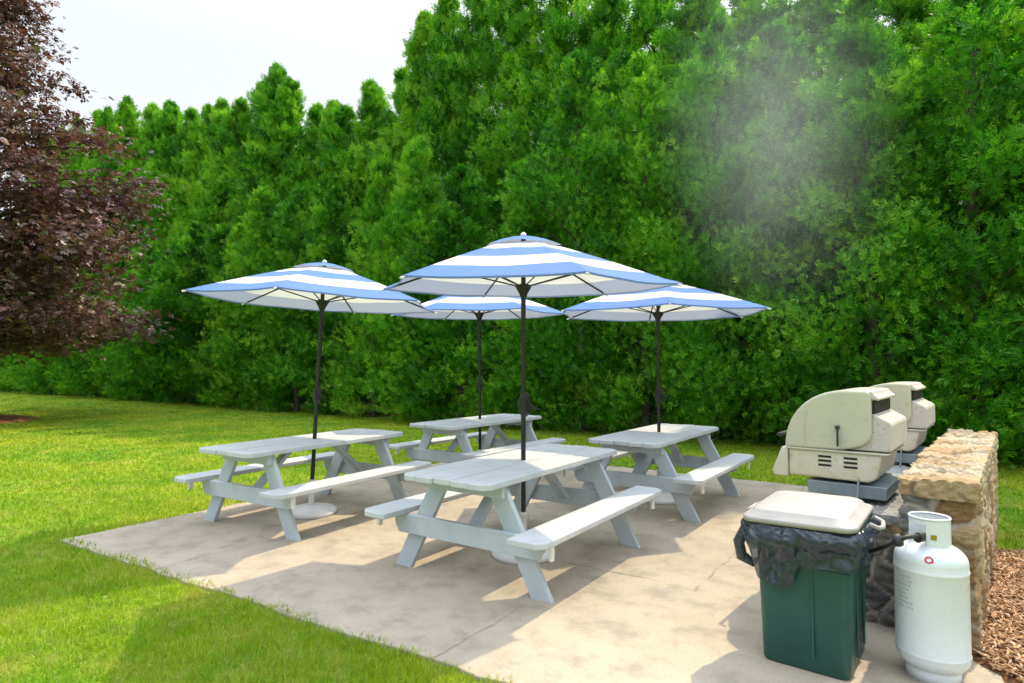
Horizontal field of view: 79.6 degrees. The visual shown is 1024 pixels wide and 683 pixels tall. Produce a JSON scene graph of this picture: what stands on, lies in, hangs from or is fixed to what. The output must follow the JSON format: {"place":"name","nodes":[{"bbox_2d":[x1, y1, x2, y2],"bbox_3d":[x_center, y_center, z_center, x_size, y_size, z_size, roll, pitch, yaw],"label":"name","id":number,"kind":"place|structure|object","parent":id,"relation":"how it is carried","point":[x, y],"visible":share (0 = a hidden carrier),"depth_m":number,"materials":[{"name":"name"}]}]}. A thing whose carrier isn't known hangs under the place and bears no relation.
{"place":"outdoors","nodes":[
{"label":"outdoors","id":0,"kind":"place"},
{"bbox_2d":[0,0,981,362],"label":"sky","id":1,"kind":"structure","parent":0,"point":[194,53],"materials":[{"name":"white"}]},
{"bbox_2d":[0,390,1023,682],"bbox_3d":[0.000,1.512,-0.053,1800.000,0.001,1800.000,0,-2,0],"label":"lawn","id":2,"kind":"structure","parent":0,"point":[592,432],"depth_m":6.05,"materials":[{"name":"green plant"}]},
{"bbox_2d":[0,274,23,390],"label":"conifer tree","id":3,"kind":"object","parent":2,"relation":"on","point":[2,389],"visible":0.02,"depth_m":32.61,"materials":[{"name":"green plant"}]},
{"bbox_2d":[0,256,33,391],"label":"conifer tree","id":4,"kind":"object","parent":2,"relation":"on","point":[13,389],"visible":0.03,"depth_m":31.50,"materials":[{"name":"green plant"}]},
{"bbox_2d":[0,415,39,423],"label":"tree mulch ring","id":5,"kind":"object","parent":2,"relation":"on","point":[6,419],"visible":0.95,"depth_m":16.16,"materials":[{"name":"soil"}]},
{"bbox_2d":[0,283,54,391],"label":"conifer tree","id":6,"kind":"object","parent":2,"relation":"on","point":[2,379],"visible":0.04,"depth_m":30.33,"materials":[{"name":"green plant"}]},
{"bbox_2d":[3,271,61,393],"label":"conifer tree","id":7,"kind":"object","parent":2,"relation":"on","point":[14,376],"visible":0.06,"depth_m":29.27,"materials":[{"name":"green plant"}]},
{"bbox_2d":[18,126,67,243],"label":"conifer tree","id":8,"kind":"object","parent":2,"relation":"on","point":[60,162],"visible":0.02,"depth_m":42.56,"materials":[{"name":"green plant"}]},
{"bbox_2d":[19,264,83,394],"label":"conifer tree","id":9,"kind":"object","parent":2,"relation":"on","point":[38,378],"visible":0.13,"depth_m":28.50,"materials":[{"name":"green plant"}]},
{"bbox_2d":[27,118,89,236],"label":"conifer tree","id":10,"kind":"object","parent":2,"relation":"on","point":[79,160],"visible":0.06,"depth_m":40.95,"materials":[{"name":"green plant"}]},
{"bbox_2d":[45,268,104,395],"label":"conifer tree","id":11,"kind":"object","parent":2,"relation":"on","point":[53,371],"visible":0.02,"depth_m":27.98,"materials":[{"name":"green plant"}]},
{"bbox_2d":[65,152,92,196],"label":"conifer tree","id":12,"kind":"object","parent":2,"relation":"on","point":[74,178],"depth_m":40.50,"materials":[{"name":"green plant"}]},
{"bbox_2d":[41,261,118,397],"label":"conifer tree","id":13,"kind":"object","parent":2,"relation":"on","point":[73,385],"visible":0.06,"depth_m":26.44,"materials":[{"name":"green plant"}]},
{"bbox_2d":[70,108,101,245],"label":"conifer tree","id":14,"kind":"object","parent":2,"relation":"on","point":[95,115],"visible":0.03,"depth_m":39.59,"materials":[{"name":"green plant"}]},
{"bbox_2d":[71,104,112,245],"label":"conifer tree","id":15,"kind":"object","parent":2,"relation":"on","point":[105,113],"visible":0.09,"depth_m":38.86,"materials":[{"name":"green plant"}]},
{"bbox_2d":[0,0,185,365],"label":"maple tree","id":16,"kind":"object","parent":2,"relation":"on","point":[49,248],"visible":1,"depth_m":16.02,"materials":[{"name":"purple plant"}]},
{"bbox_2d":[58,243,144,397],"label":"conifer tree","id":17,"kind":"object","parent":2,"relation":"on","point":[91,377],"visible":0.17,"depth_m":26.08,"materials":[{"name":"green plant"}]},
{"bbox_2d":[83,105,141,230],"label":"conifer tree","id":18,"kind":"object","parent":2,"relation":"on","point":[114,121],"depth_m":38.19,"materials":[{"name":"green plant"}]},
{"bbox_2d":[84,94,143,240],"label":"conifer tree","id":19,"kind":"object","parent":2,"relation":"on","point":[125,115],"visible":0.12,"depth_m":37.18,"materials":[{"name":"green plant"}]},
{"bbox_2d":[78,247,160,399],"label":"conifer tree","id":20,"kind":"object","parent":2,"relation":"on","point":[130,270],"visible":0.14,"depth_m":25.39,"materials":[{"name":"green plant"}]},
{"bbox_2d":[105,101,164,274],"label":"conifer tree","id":21,"kind":"object","parent":2,"relation":"on","point":[151,109],"visible":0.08,"depth_m":36.78,"materials":[{"name":"green plant"}]},
{"bbox_2d":[96,244,180,399],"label":"conifer tree","id":22,"kind":"object","parent":2,"relation":"on","point":[142,276],"visible":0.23,"depth_m":24.43,"materials":[{"name":"green plant"}]},
{"bbox_2d":[117,109,162,254],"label":"conifer tree","id":23,"kind":"object","parent":2,"relation":"on","point":[151,127],"visible":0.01,"depth_m":35.98,"materials":[{"name":"green plant"}]},
{"bbox_2d":[112,105,188,264],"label":"conifer tree","id":24,"kind":"object","parent":2,"relation":"on","point":[151,140],"visible":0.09,"depth_m":34.38,"materials":[{"name":"green plant"}]},
{"bbox_2d":[115,240,207,401],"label":"conifer tree","id":25,"kind":"object","parent":2,"relation":"on","point":[147,394],"visible":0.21,"depth_m":23.53,"materials":[{"name":"green plant"}]},
{"bbox_2d":[132,98,191,260],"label":"conifer tree","id":26,"kind":"object","parent":2,"relation":"on","point":[172,116],"visible":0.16,"depth_m":33.56,"materials":[{"name":"green plant"}]},
{"bbox_2d":[141,106,201,250],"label":"conifer tree","id":27,"kind":"object","parent":2,"relation":"on","point":[191,113],"visible":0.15,"depth_m":33.12,"materials":[{"name":"green plant"}]},
{"bbox_2d":[119,220,241,403],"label":"conifer tree","id":28,"kind":"object","parent":2,"relation":"on","point":[188,245],"visible":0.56,"depth_m":22.47,"materials":[{"name":"green plant"}]},
{"bbox_2d":[156,101,213,266],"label":"conifer tree","id":29,"kind":"object","parent":2,"relation":"on","point":[192,165],"visible":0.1,"depth_m":32.27,"materials":[{"name":"green plant"}]},
{"bbox_2d":[163,97,232,260],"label":"conifer tree","id":30,"kind":"object","parent":2,"relation":"on","point":[220,106],"visible":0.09,"depth_m":31.55,"materials":[{"name":"green plant"}]},
{"bbox_2d":[159,96,251,281],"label":"conifer tree","id":31,"kind":"object","parent":2,"relation":"on","point":[235,119],"visible":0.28,"depth_m":29.64,"materials":[{"name":"green plant"}]},
{"bbox_2d":[159,222,270,404],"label":"conifer tree","id":32,"kind":"object","parent":2,"relation":"on","point":[220,233],"visible":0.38,"depth_m":21.97,"materials":[{"name":"green plant"}]},
{"bbox_2d":[194,122,242,266],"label":"conifer tree","id":33,"kind":"object","parent":2,"relation":"on","point":[204,180],"visible":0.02,"depth_m":30.37,"materials":[{"name":"green plant"}]},
{"bbox_2d":[186,223,273,407],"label":"conifer tree","id":34,"kind":"object","parent":2,"relation":"on","point":[238,231],"visible":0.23,"depth_m":20.80,"materials":[{"name":"green plant"}]},
{"bbox_2d":[206,79,296,337],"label":"conifer tree","id":35,"kind":"object","parent":2,"relation":"on","point":[253,120],"visible":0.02,"depth_m":29.36,"materials":[{"name":"green plant"}]},
{"bbox_2d":[199,185,309,410],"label":"conifer tree","id":36,"kind":"object","parent":2,"relation":"on","point":[254,245],"visible":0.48,"depth_m":19.62,"materials":[{"name":"green plant"}]},
{"bbox_2d":[208,61,306,351],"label":"conifer tree","id":37,"kind":"object","parent":2,"relation":"on","point":[276,76],"visible":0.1,"depth_m":28.69,"materials":[{"name":"green plant"}]},
{"bbox_2d":[224,76,317,364],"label":"conifer tree","id":38,"kind":"object","parent":2,"relation":"on","point":[289,100],"visible":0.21,"depth_m":27.76,"materials":[{"name":"green plant"}]},
{"bbox_2d":[266,101,324,394],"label":"conifer tree","id":39,"kind":"object","parent":2,"relation":"on","point":[298,172],"visible":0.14,"depth_m":27.07,"materials":[{"name":"green plant"}]},
{"bbox_2d":[239,180,353,412],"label":"conifer tree","id":40,"kind":"object","parent":2,"relation":"on","point":[299,202],"visible":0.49,"depth_m":18.87,"materials":[{"name":"green plant"}]},
{"bbox_2d":[286,99,356,391],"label":"conifer tree","id":41,"kind":"object","parent":2,"relation":"on","point":[325,123],"visible":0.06,"depth_m":26.67,"materials":[{"name":"green plant"}]},
{"bbox_2d":[263,184,388,415],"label":"conifer tree","id":42,"kind":"object","parent":2,"relation":"on","point":[330,213],"visible":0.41,"depth_m":17.93,"materials":[{"name":"green plant"}]},
{"bbox_2d":[285,103,380,395],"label":"conifer tree","id":43,"kind":"object","parent":2,"relation":"on","point":[344,114],"visible":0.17,"depth_m":25.29,"materials":[{"name":"green plant"}]},
{"bbox_2d":[309,77,405,382],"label":"conifer tree","id":44,"kind":"object","parent":2,"relation":"on","point":[373,94],"visible":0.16,"depth_m":24.98,"materials":[{"name":"green plant"}]},
{"bbox_2d":[310,152,427,416],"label":"conifer tree","id":45,"kind":"object","parent":2,"relation":"on","point":[382,167],"visible":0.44,"depth_m":16.95,"materials":[{"name":"green plant"}]},
{"bbox_2d":[342,65,445,379],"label":"conifer tree","id":46,"kind":"object","parent":2,"relation":"on","point":[395,96],"visible":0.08,"depth_m":24.84,"materials":[{"name":"green plant"}]},
{"bbox_2d":[359,8,455,377],"bbox_3d":[-3.266,-5.362,24.066,5.879,15.475,7.005,1,-2,-29],"label":"conifer tree","id":47,"kind":"object","parent":2,"relation":"on","point":[410,115],"visible":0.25,"depth_m":23.57,"materials":[{"name":"green plant"}]},
{"bbox_2d":[341,132,473,421],"bbox_3d":[-2.535,-1.717,16.453,3.782,7.717,4.256,0,-2,5],"label":"conifer tree","id":48,"kind":"object","parent":2,"relation":"on","point":[424,191],"visible":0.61,"depth_m":15.73,"materials":[{"name":"green plant"}]},
{"bbox_2d":[393,0,489,390],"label":"conifer tree","id":49,"kind":"object","parent":2,"relation":"on","point":[446,10],"visible":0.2,"depth_m":22.67,"materials":[{"name":"green plant"}]},
{"bbox_2d":[384,163,520,420],"bbox_3d":[-1.327,-1.217,15.636,4.334,6.680,3.699,-2,-3,40],"label":"conifer tree","id":50,"kind":"object","parent":2,"relation":"on","point":[465,196],"visible":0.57,"depth_m":15.10,"materials":[{"name":"green plant"}]},
{"bbox_2d":[413,0,530,400],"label":"conifer tree","id":51,"kind":"object","parent":2,"relation":"on","point":[466,38],"visible":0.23,"depth_m":22.23,"materials":[{"name":"green plant"}]},
{"bbox_2d":[424,0,546,399],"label":"conifer tree","id":52,"kind":"object","parent":2,"relation":"on","point":[496,10],"visible":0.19,"depth_m":21.37,"materials":[{"name":"green plant"}]},
{"bbox_2d":[440,157,588,430],"bbox_3d":[0.240,-1.199,14.687,3.728,6.649,3.330,0,-2,6],"label":"conifer tree","id":53,"kind":"object","parent":2,"relation":"on","point":[491,395],"visible":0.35,"depth_m":14.01,"materials":[{"name":"green plant"}]},
{"bbox_2d":[453,0,587,404],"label":"conifer tree","id":54,"kind":"object","parent":2,"relation":"on","point":[528,21],"visible":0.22,"depth_m":20.28,"materials":[{"name":"green plant"}]},
{"bbox_2d":[494,0,630,404],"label":"conifer tree","id":55,"kind":"object","parent":2,"relation":"on","point":[561,19],"visible":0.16,"depth_m":19.56,"materials":[{"name":"green plant"}]},
{"bbox_2d":[481,47,670,433],"bbox_3d":[1.456,-2.307,13.761,4.547,8.644,4.045,-1,-2,30],"label":"conifer tree","id":56,"kind":"object","parent":2,"relation":"on","point":[578,68],"visible":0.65,"depth_m":13.29,"materials":[{"name":"green plant"}]},
{"bbox_2d":[510,0,660,406],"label":"conifer tree","id":57,"kind":"object","parent":2,"relation":"on","point":[607,20],"visible":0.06,"depth_m":19.02,"materials":[{"name":"green plant"}]},
{"bbox_2d":[563,0,709,414],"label":"conifer tree","id":58,"kind":"object","parent":2,"relation":"on","point":[644,22],"visible":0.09,"depth_m":17.66,"materials":[{"name":"green plant"}]},
{"bbox_2d":[549,49,741,433],"bbox_3d":[2.600,-2.184,13.086,4.512,8.390,4.506,-2,-3,41],"label":"conifer tree","id":59,"kind":"object","parent":2,"relation":"on","point":[644,105],"visible":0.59,"depth_m":12.67,"materials":[{"name":"green plant"}]},
{"bbox_2d":[587,0,793,421],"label":"conifer tree","id":60,"kind":"object","parent":2,"relation":"on","point":[689,16],"visible":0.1,"depth_m":15.36,"materials":[{"name":"green plant"}]},
{"bbox_2d":[616,6,821,444],"bbox_3d":[3.980,-2.457,12.334,3.768,8.843,4.644,0,-2,2],"label":"conifer tree","id":61,"kind":"object","parent":2,"relation":"on","point":[718,72],"visible":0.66,"depth_m":11.61,"materials":[{"name":"green plant"}]},
{"bbox_2d":[662,0,862,427],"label":"conifer tree","id":62,"kind":"object","parent":2,"relation":"on","point":[749,15],"visible":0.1,"depth_m":14.44,"materials":[{"name":"green plant"}]},
{"bbox_2d":[669,17,917,444],"bbox_3d":[5.096,-2.142,11.660,4.278,8.167,3.806,0,-2,7],"label":"conifer tree","id":63,"kind":"object","parent":2,"relation":"on","point":[777,89],"visible":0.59,"depth_m":10.97,"materials":[{"name":"green plant"}]},
{"bbox_2d":[705,0,980,410],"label":"conifer tree","id":64,"kind":"object","parent":2,"relation":"on","point":[822,18],"visible":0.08,"depth_m":13.72,"materials":[{"name":"green plant"}]},
{"bbox_2d":[737,0,1023,446],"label":"conifer tree","id":65,"kind":"object","parent":2,"relation":"on","point":[863,35],"visible":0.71,"depth_m":9.92,"materials":[{"name":"green plant"}]},
{"bbox_2d":[789,0,1021,428],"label":"conifer tree","id":66,"kind":"object","parent":2,"relation":"on","point":[910,13],"visible":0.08,"depth_m":13.00,"materials":[{"name":"green plant"}]},
{"bbox_2d":[826,0,1023,469],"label":"conifer tree","id":67,"kind":"object","parent":2,"relation":"on","point":[958,23],"visible":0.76,"depth_m":9.10,"materials":[{"name":"green plant"}]},
{"bbox_2d":[855,428,998,653],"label":"stone wall","id":68,"kind":"structure","parent":2,"relation":"on","point":[952,474],"depth_m":3.48,"materials":[{"name":"beige stone"}]},
{"bbox_2d":[850,0,1023,447],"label":"conifer tree","id":69,"kind":"object","parent":2,"relation":"on","point":[937,4],"depth_m":11.74,"materials":[{"name":"green plant"}]},
{"bbox_2d":[922,35,1023,462],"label":"conifer tree","id":70,"kind":"object","parent":2,"relation":"on","point":[967,308],"visible":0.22,"depth_m":9.36,"materials":[{"name":"green plant"}]},
{"bbox_2d":[972,547,1023,682],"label":"mulch bed","id":71,"kind":"object","parent":2,"relation":"on","point":[977,659],"visible":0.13,"depth_m":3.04,"materials":[{"name":"brown plant"}]},
{"bbox_2d":[60,462,1003,682],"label":"patio","id":72,"kind":"structure","parent":0,"point":[675,598],"depth_m":4.10,"materials":[{"name":"concrete"}]},
{"bbox_2d":[174,428,431,540],"bbox_3d":[-1.990,1.338,6.097,1.550,0.742,1.961,-1,-2,32],"label":"picnic table","id":73,"kind":"object","parent":72,"relation":"on","point":[278,495],"visible":0.96,"depth_m":5.72,"materials":[{"name":"grey paint"}]},
{"bbox_2d":[292,479,336,519],"bbox_3d":[-1.989,1.536,6.091,0.490,0.337,0.490,2,-3,-40],"label":"umbrella base","id":74,"kind":"object","parent":72,"relation":"on","point":[310,509],"visible":0.73,"depth_m":5.97,"materials":[{"name":"white plastic"}]},
{"bbox_2d":[181,260,436,479],"bbox_3d":[-1.939,0.411,6.130,2.493,2.470,2.165,4,-2,-30],"label":"patio umbrella","id":75,"kind":"object","parent":74,"relation":"on","point":[323,286],"visible":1,"depth_m":6.00,"materials":[{"name":"fabric"}]},
{"bbox_2d":[388,414,565,470],"bbox_3d":[-0.427,1.411,8.209,1.550,0.742,1.961,-1,-2,37],"label":"picnic table","id":76,"kind":"object","parent":72,"relation":"on","point":[457,428],"visible":0.79,"depth_m":7.86,"materials":[{"name":"grey paint"}]},
{"bbox_2d":[364,444,661,603],"bbox_3d":[0.087,1.292,4.777,1.550,0.742,1.961,-1,-2,34],"label":"picnic table","id":77,"kind":"object","parent":72,"relation":"on","point":[490,478],"visible":0.99,"depth_m":4.36,"materials":[{"name":"grey paint"}]},
{"bbox_2d":[492,511,548,564],"bbox_3d":[0.088,1.490,4.771,0.490,0.337,0.490,0,-2,0],"label":"umbrella base","id":78,"kind":"object","parent":72,"relation":"on","point":[506,558],"visible":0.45,"depth_m":4.61,"materials":[{"name":"white plastic"}]},
{"bbox_2d":[380,232,681,511],"bbox_3d":[0.088,0.376,4.761,2.062,2.445,2.374,1,1,42],"label":"patio umbrella","id":79,"kind":"object","parent":78,"relation":"on","point":[523,266],"visible":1,"depth_m":4.59,"materials":[{"name":"blue fabric"}]},
{"bbox_2d":[562,423,753,522],"bbox_3d":[1.603,1.359,6.691,1.550,0.742,1.961,-1,-2,35],"label":"picnic table","id":80,"kind":"object","parent":72,"relation":"on","point":[644,446],"visible":0.92,"depth_m":6.22,"materials":[{"name":"grey paint"}]},
{"bbox_2d":[645,469,675,504],"bbox_3d":[1.604,1.557,6.685,0.490,0.337,0.490,0,-2,10],"label":"umbrella base","id":81,"kind":"object","parent":72,"relation":"on","point":[665,498],"visible":0.3,"depth_m":6.48,"materials":[{"name":"white plastic"}]},
{"bbox_2d":[561,279,770,468],"bbox_3d":[1.604,0.474,6.723,2.375,2.388,2.062,1,-2,-22],"label":"patio umbrella","id":82,"kind":"object","parent":81,"relation":"on","point":[682,303],"visible":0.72,"depth_m":6.46,"materials":[{"name":"fabric"}]},
{"bbox_2d":[743,491,885,679],"bbox_3d":[1.553,1.214,3.165,0.652,0.777,0.598,-2,-3,38],"label":"trash bin","id":83,"kind":"object","parent":72,"relation":"on","point":[813,621],"visible":0.84,"depth_m":2.98,"materials":[{"name":"green plastic"}]},
{"bbox_2d":[733,512,880,586],"bbox_3d":[1.536,1.050,3.201,0.645,0.300,0.658,-2,-3,38],"label":"trash bag","id":84,"kind":"object","parent":83,"relation":"in","point":[781,555],"visible":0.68,"depth_m":2.96,"materials":[{"name":"black plastic"}]},
{"bbox_2d":[773,387,906,500],"bbox_3d":[2.180,0.973,4.079,0.693,1.322,0.688,-2,-3,40],"label":"gas grill","id":85,"kind":"object","parent":72,"relation":"on","point":[848,442],"visible":0.93,"depth_m":3.83,"materials":[{"name":"beige metal"}]},
{"bbox_2d":[871,381,934,466],"bbox_3d":[3.281,1.019,5.402,0.693,1.322,0.688,-2,-3,40],"label":"gas grill","id":86,"kind":"object","parent":72,"relation":"on","point":[912,405],"visible":0.33,"depth_m":5.06,"materials":[{"name":"beige metal"}]},
{"bbox_2d":[893,511,972,682],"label":"propane tank","id":87,"kind":"object","parent":72,"relation":"on","point":[932,608],"visible":0.99,"depth_m":2.84,"materials":[{"name":"white metal"}]},
{"bbox_2d":[871,534,920,552],"bbox_3d":[1.870,0.992,3.175,0.166,0.166,0.685,0,-2,8],"label":"gas hose","id":88,"kind":"object","parent":87,"relation":"attached to","point":[897,540],"visible":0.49,"depth_m":2.86,"materials":[{"name":"black rubber"}]},
{"bbox_3d":[-0.426,1.610,8.203,0.490,0.337,0.490,1,-2,-30],"label":"umbrella base","id":89,"kind":"object","parent":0,"visible":0},
{"bbox_2d":[391,296,566,449],"bbox_3d":[-0.434,0.458,8.227,2.375,2.519,2.062,0,-1,0],"label":"patio umbrella","id":90,"kind":"object","parent":89,"relation":"on","point":[479,309],"visible":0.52,"depth_m":8.18,"materials":[{"name":"fabric"}]}
]}

